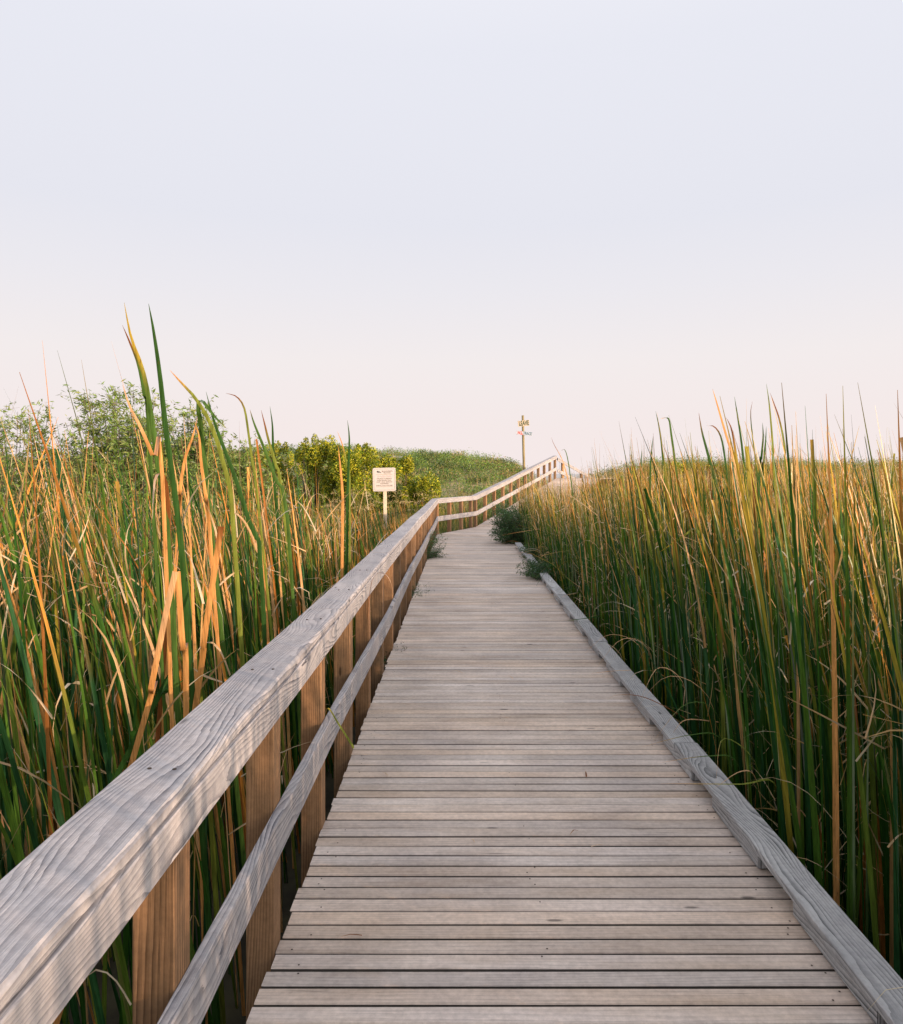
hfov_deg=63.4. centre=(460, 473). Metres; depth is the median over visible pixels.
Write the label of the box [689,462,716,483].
bush
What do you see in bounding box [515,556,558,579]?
weed
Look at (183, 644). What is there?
cattail
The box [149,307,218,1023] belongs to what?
cattail
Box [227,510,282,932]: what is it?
cattail
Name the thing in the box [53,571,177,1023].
cattail
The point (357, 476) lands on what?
bush
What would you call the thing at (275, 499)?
cattail
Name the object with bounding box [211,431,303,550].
willow shrub
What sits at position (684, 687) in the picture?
bent leaf
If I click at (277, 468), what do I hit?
cattail
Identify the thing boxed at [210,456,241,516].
bush
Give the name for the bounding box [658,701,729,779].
bent leaf
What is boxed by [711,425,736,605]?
cattail
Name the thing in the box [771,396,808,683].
cattail
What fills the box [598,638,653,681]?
bent leaf
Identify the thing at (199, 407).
cattail
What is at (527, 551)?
weed
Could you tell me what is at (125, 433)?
willow shrub
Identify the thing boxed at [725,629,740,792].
cattail
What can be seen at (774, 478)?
cattail
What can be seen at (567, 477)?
cattail
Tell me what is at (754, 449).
cattail
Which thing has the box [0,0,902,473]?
sky
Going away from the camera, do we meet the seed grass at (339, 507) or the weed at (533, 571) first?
the weed at (533, 571)
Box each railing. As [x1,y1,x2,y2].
[0,496,476,1023]
[472,456,556,526]
[557,458,614,498]
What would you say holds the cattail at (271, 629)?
on the ground at (232, 1010)
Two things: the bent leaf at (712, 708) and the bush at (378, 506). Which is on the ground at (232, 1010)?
the bush at (378, 506)
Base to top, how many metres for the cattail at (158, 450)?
2.952 m
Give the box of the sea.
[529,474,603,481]
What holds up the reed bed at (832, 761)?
on the ground at (232, 1010)
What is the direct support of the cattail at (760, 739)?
on the ground at (232, 1010)
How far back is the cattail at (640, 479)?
9.04 m
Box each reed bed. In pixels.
[496,383,902,1010]
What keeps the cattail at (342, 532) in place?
on the ground at (232, 1010)
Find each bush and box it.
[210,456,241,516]
[252,440,297,516]
[287,433,338,526]
[312,441,382,524]
[351,492,392,531]
[367,454,417,521]
[399,472,444,526]
[485,503,530,544]
[614,466,653,488]
[666,460,692,497]
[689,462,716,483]
[714,464,743,486]
[755,463,780,489]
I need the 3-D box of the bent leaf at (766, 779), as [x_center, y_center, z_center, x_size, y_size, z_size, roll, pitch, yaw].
[1.290,1.681,3.566,0.597,0.438,0.220,0,0,13]
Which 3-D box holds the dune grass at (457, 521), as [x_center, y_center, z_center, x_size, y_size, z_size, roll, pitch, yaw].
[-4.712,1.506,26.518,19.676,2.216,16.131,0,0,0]
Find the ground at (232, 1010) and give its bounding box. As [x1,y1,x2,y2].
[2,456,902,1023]
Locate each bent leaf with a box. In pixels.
[325,708,353,748]
[367,573,391,618]
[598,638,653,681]
[630,676,715,754]
[645,667,687,732]
[650,732,725,775]
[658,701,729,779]
[660,754,743,791]
[664,778,784,837]
[715,738,760,791]
[718,770,762,816]
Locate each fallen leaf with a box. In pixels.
[568,616,598,620]
[609,694,685,718]
[673,719,717,732]
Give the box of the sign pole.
[516,415,531,483]
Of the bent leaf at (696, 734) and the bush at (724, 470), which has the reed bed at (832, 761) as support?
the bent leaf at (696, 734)
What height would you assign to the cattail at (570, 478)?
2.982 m
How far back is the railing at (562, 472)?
34.34 m
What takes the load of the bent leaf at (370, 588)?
attached to the railing at (84, 884)
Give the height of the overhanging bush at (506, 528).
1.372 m
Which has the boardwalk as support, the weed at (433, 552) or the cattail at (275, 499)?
the weed at (433, 552)
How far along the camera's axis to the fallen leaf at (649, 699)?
5.29 m
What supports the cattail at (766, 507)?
on the ground at (232, 1010)
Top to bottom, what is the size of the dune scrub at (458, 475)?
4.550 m
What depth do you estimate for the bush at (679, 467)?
30.62 m
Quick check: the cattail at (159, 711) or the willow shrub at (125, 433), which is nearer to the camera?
the cattail at (159, 711)
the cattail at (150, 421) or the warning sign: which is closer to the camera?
the cattail at (150, 421)
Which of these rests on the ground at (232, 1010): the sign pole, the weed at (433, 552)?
the sign pole
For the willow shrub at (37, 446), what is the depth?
14.39 m
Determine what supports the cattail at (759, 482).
on the ground at (232, 1010)
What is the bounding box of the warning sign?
[373,468,395,526]
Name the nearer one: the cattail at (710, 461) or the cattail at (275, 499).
the cattail at (275, 499)
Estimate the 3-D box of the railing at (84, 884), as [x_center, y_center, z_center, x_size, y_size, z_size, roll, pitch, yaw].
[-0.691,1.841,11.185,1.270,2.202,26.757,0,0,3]
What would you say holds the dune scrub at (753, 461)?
on the ground at (232, 1010)
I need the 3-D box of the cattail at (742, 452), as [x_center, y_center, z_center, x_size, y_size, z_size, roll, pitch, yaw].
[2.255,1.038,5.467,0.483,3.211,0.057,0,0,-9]
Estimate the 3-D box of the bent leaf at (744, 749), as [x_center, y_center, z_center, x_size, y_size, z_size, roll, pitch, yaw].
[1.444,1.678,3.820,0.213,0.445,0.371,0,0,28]
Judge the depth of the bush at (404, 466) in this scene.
27.26 m
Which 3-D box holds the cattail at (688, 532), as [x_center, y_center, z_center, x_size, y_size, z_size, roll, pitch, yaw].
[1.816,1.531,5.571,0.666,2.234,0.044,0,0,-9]
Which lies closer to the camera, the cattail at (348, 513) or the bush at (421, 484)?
the cattail at (348, 513)
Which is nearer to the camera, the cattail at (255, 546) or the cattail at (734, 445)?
the cattail at (255, 546)
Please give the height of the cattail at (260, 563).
3.012 m
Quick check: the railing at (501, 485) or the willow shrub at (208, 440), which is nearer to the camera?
the willow shrub at (208, 440)
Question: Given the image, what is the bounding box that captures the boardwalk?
[246,478,902,1023]
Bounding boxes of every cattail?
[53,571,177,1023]
[110,671,182,782]
[122,303,191,961]
[123,387,173,729]
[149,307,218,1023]
[152,473,170,742]
[161,420,245,1015]
[172,373,245,867]
[175,571,188,717]
[192,526,223,709]
[206,393,266,647]
[226,393,298,890]
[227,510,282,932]
[250,411,300,761]
[261,411,300,692]
[270,409,291,706]
[337,420,350,574]
[338,448,343,578]
[552,440,571,552]
[561,449,574,540]
[638,452,641,606]
[649,440,652,538]
[656,414,669,613]
[660,528,726,732]
[661,417,685,536]
[699,416,746,678]
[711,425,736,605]
[713,391,747,559]
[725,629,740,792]
[727,419,748,535]
[734,397,749,506]
[746,423,765,800]
[750,401,767,576]
[755,444,775,809]
[758,563,775,808]
[766,384,792,693]
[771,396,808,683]
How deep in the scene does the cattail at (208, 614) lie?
3.05 m
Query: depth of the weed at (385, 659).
7.35 m
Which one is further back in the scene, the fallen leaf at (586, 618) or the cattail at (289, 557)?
the fallen leaf at (586, 618)
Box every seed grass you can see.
[321,488,451,534]
[530,482,711,503]
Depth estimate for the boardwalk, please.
3.38 m
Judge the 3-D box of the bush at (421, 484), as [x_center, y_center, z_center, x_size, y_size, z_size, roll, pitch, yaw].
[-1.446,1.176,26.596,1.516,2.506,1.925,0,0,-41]
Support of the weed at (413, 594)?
on the boardwalk
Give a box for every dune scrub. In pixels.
[4,442,536,524]
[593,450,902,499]
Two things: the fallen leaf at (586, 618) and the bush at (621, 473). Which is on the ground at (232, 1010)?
the bush at (621, 473)
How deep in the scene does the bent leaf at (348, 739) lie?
2.99 m
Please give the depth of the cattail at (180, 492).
3.48 m
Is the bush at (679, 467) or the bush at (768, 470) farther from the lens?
the bush at (768, 470)
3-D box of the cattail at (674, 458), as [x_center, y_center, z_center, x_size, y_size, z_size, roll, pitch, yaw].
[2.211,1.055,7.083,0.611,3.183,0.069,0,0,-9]
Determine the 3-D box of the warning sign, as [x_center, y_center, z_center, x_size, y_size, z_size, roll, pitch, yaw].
[-1.986,1.336,19.044,0.604,2.967,0.093,0,0,-6]
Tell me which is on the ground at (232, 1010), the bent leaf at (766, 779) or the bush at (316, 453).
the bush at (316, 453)
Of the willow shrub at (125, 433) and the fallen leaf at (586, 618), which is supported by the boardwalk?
the fallen leaf at (586, 618)
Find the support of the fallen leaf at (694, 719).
on the boardwalk
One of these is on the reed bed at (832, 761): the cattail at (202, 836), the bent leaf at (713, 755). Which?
the bent leaf at (713, 755)
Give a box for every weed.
[384,641,406,670]
[412,582,434,597]
[425,529,448,559]
[515,540,542,563]
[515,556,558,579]
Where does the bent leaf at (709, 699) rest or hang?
on the reed bed at (832, 761)
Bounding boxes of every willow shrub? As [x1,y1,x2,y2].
[0,399,94,586]
[21,379,200,559]
[121,388,247,550]
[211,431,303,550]
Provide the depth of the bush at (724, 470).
30.88 m
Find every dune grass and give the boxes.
[0,486,541,552]
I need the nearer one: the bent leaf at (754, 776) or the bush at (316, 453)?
the bent leaf at (754, 776)
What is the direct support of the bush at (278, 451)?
on the ground at (232, 1010)
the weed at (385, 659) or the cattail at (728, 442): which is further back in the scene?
the weed at (385, 659)
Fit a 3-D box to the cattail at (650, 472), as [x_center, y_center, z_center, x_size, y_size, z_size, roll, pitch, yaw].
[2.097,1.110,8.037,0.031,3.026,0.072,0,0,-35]
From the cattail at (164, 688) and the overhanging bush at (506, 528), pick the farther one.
the overhanging bush at (506, 528)
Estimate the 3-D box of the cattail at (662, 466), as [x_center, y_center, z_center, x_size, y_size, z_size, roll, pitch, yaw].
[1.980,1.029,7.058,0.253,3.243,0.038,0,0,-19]
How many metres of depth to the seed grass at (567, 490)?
21.09 m

